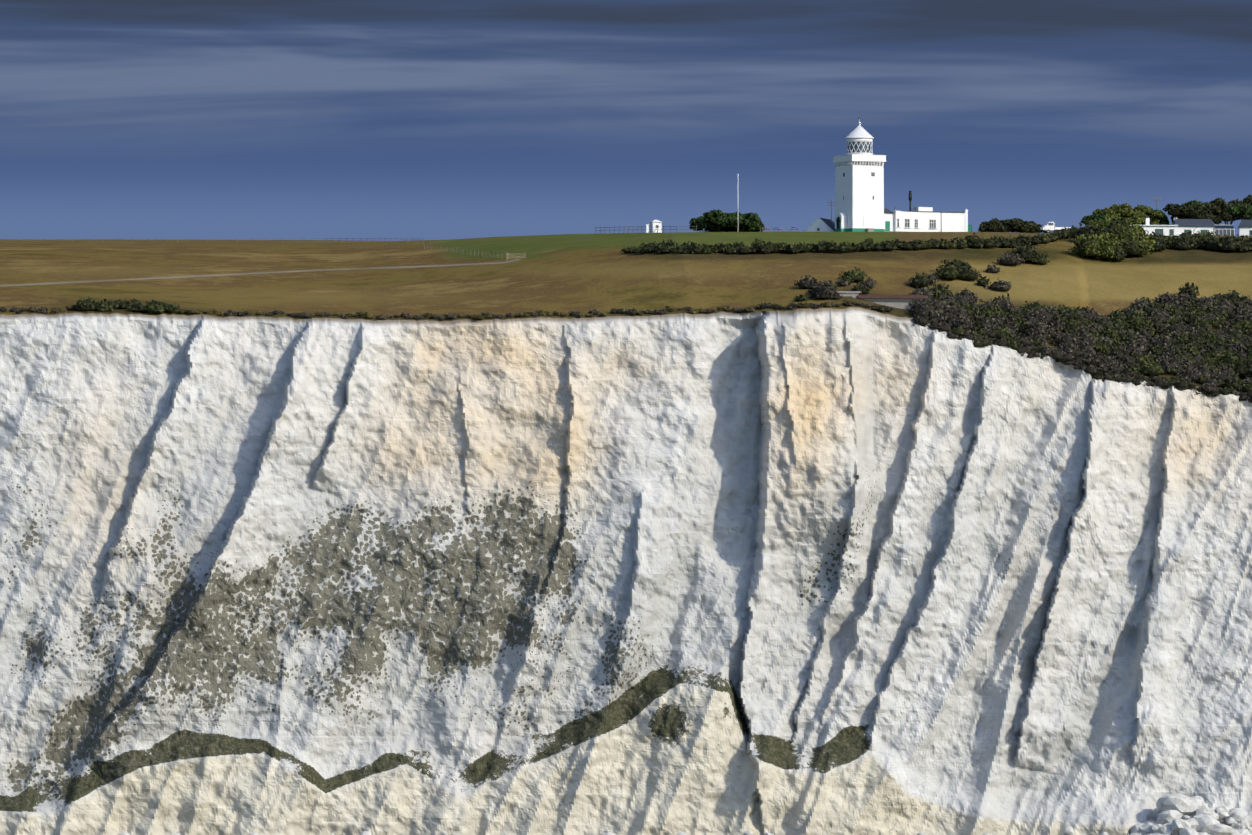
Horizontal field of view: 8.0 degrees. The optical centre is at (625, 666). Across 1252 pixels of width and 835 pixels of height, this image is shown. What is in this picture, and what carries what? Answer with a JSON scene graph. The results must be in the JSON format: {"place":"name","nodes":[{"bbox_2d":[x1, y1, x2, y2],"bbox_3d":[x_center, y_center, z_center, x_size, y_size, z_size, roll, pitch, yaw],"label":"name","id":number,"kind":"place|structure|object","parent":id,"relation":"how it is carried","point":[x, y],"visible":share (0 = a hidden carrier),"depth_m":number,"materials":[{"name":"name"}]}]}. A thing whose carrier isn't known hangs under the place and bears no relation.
{"place":"outdoors","nodes":[
{"label":"outdoors","id":0,"kind":"place"},
{"bbox_2d":[0,307,1251,834],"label":"cliff face","id":1,"kind":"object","parent":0,"point":[834,571],"visible":0.98,"depth_m":1498.95},
{"bbox_2d":[911,316,1251,401],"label":"cliff-edge shrubs","id":2,"kind":"object","parent":1,"relation":"on","point":[1077,362],"visible":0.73,"depth_m":1511.66,"materials":[{"name":"green plant"}]},
{"bbox_2d":[0,232,1251,392],"bbox_3d":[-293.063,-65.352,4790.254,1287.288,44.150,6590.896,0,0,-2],"label":"terrain","id":3,"kind":"structure","parent":0,"point":[583,274],"depth_m":1561.23,"materials":[{"name":"green plant"}]},
{"bbox_2d":[16,238,423,244],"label":"sea","id":4,"kind":"structure","parent":3,"relation":"on","point":[117,239],"depth_m":1732.10,"materials":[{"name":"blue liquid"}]},
{"bbox_2d":[424,243,501,258],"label":"field fence","id":5,"kind":"object","parent":3,"relation":"on","point":[463,250],"visible":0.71,"depth_m":1633.27,"materials":[{"name":"brown wood"}]},
{"bbox_2d":[506,252,525,260],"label":"field gate","id":6,"kind":"structure","parent":3,"relation":"on","point":[513,256],"depth_m":1594.38,"materials":[{"name":"brown wood"}]},
{"bbox_2d":[0,215,1251,391],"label":"scrub bushes","id":7,"kind":"object","parent":3,"relation":"on","point":[1187,338],"visible":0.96,"depth_m":1525.38,"materials":[{"name":"green plant"}]},
{"bbox_2d":[595,226,696,233],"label":"fence","id":8,"kind":"object","parent":3,"relation":"on","point":[657,229],"visible":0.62,"depth_m":1636.41,"materials":[{"name":"wood"}]},
{"bbox_2d":[646,220,661,232],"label":"small hut","id":9,"kind":"object","parent":3,"relation":"on","point":[653,223],"visible":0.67,"depth_m":1637.38,"materials":[{"name":"paint"}]},
{"bbox_2d":[803,217,834,231],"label":"gabled outbuilding","id":10,"kind":"structure","parent":3,"relation":"on","point":[818,224],"depth_m":1639.19,"materials":[{"name":"stone"}]},
{"bbox_2d":[833,117,885,231],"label":"lighthouse tower","id":11,"kind":"structure","parent":3,"relation":"on","point":[859,194],"depth_m":1633.33,"materials":[{"name":"white paint"}]},
{"bbox_2d":[838,291,925,309],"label":"observation post","id":12,"kind":"object","parent":3,"relation":"on","point":[899,301],"visible":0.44,"depth_m":1514.49,"materials":[{"name":"concrete"}]},
{"bbox_2d":[881,191,971,231],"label":"keepers house","id":13,"kind":"structure","parent":3,"relation":"on","point":[922,219],"depth_m":1639.53,"materials":[{"name":"white paint"}]},
{"bbox_2d":[689,195,1251,232],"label":"trees","id":14,"kind":"object","parent":3,"relation":"on","point":[1218,210],"visible":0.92,"depth_m":1662.37,"materials":[{"name":"green plant"}]},
{"bbox_2d":[1040,222,1070,232],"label":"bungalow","id":15,"kind":"object","parent":3,"relation":"on","point":[1047,227],"visible":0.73,"depth_m":1633.44,"materials":[{"name":"white metal"}]},
{"bbox_2d":[1130,217,1177,235],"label":"bungalow","id":16,"kind":"object","parent":3,"relation":"on","point":[1169,230],"visible":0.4,"depth_m":1644.31,"materials":[{"name":"white paint"}]},
{"bbox_2d":[1171,217,1214,235],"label":"bungalow","id":17,"kind":"object","parent":3,"relation":"on","point":[1187,225],"visible":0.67,"depth_m":1653.37,"materials":[{"name":"white paint"}]},
{"bbox_2d":[1213,225,1234,235],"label":"conservatory","id":18,"kind":"object","parent":3,"relation":"on","point":[1222,230],"visible":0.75,"depth_m":1649.64,"materials":[{"name":"white glass"}]},
{"bbox_2d":[1238,220,1251,235],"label":"bungalow","id":19,"kind":"object","parent":3,"relation":"on","point":[1245,227],"visible":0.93,"depth_m":1660.12,"materials":[{"name":"white paint"}]},
{"bbox_2d":[0,0,1251,240],"label":"sky","id":20,"kind":"structure","parent":0,"point":[384,120],"materials":[{"name":"blue"}]},
{"bbox_3d":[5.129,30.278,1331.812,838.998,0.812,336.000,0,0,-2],"label":"foreshore platform","id":21,"kind":"structure","parent":0,"visible":0},
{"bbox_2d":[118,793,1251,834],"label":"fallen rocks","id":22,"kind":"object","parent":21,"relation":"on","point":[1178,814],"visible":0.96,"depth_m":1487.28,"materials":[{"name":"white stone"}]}
]}

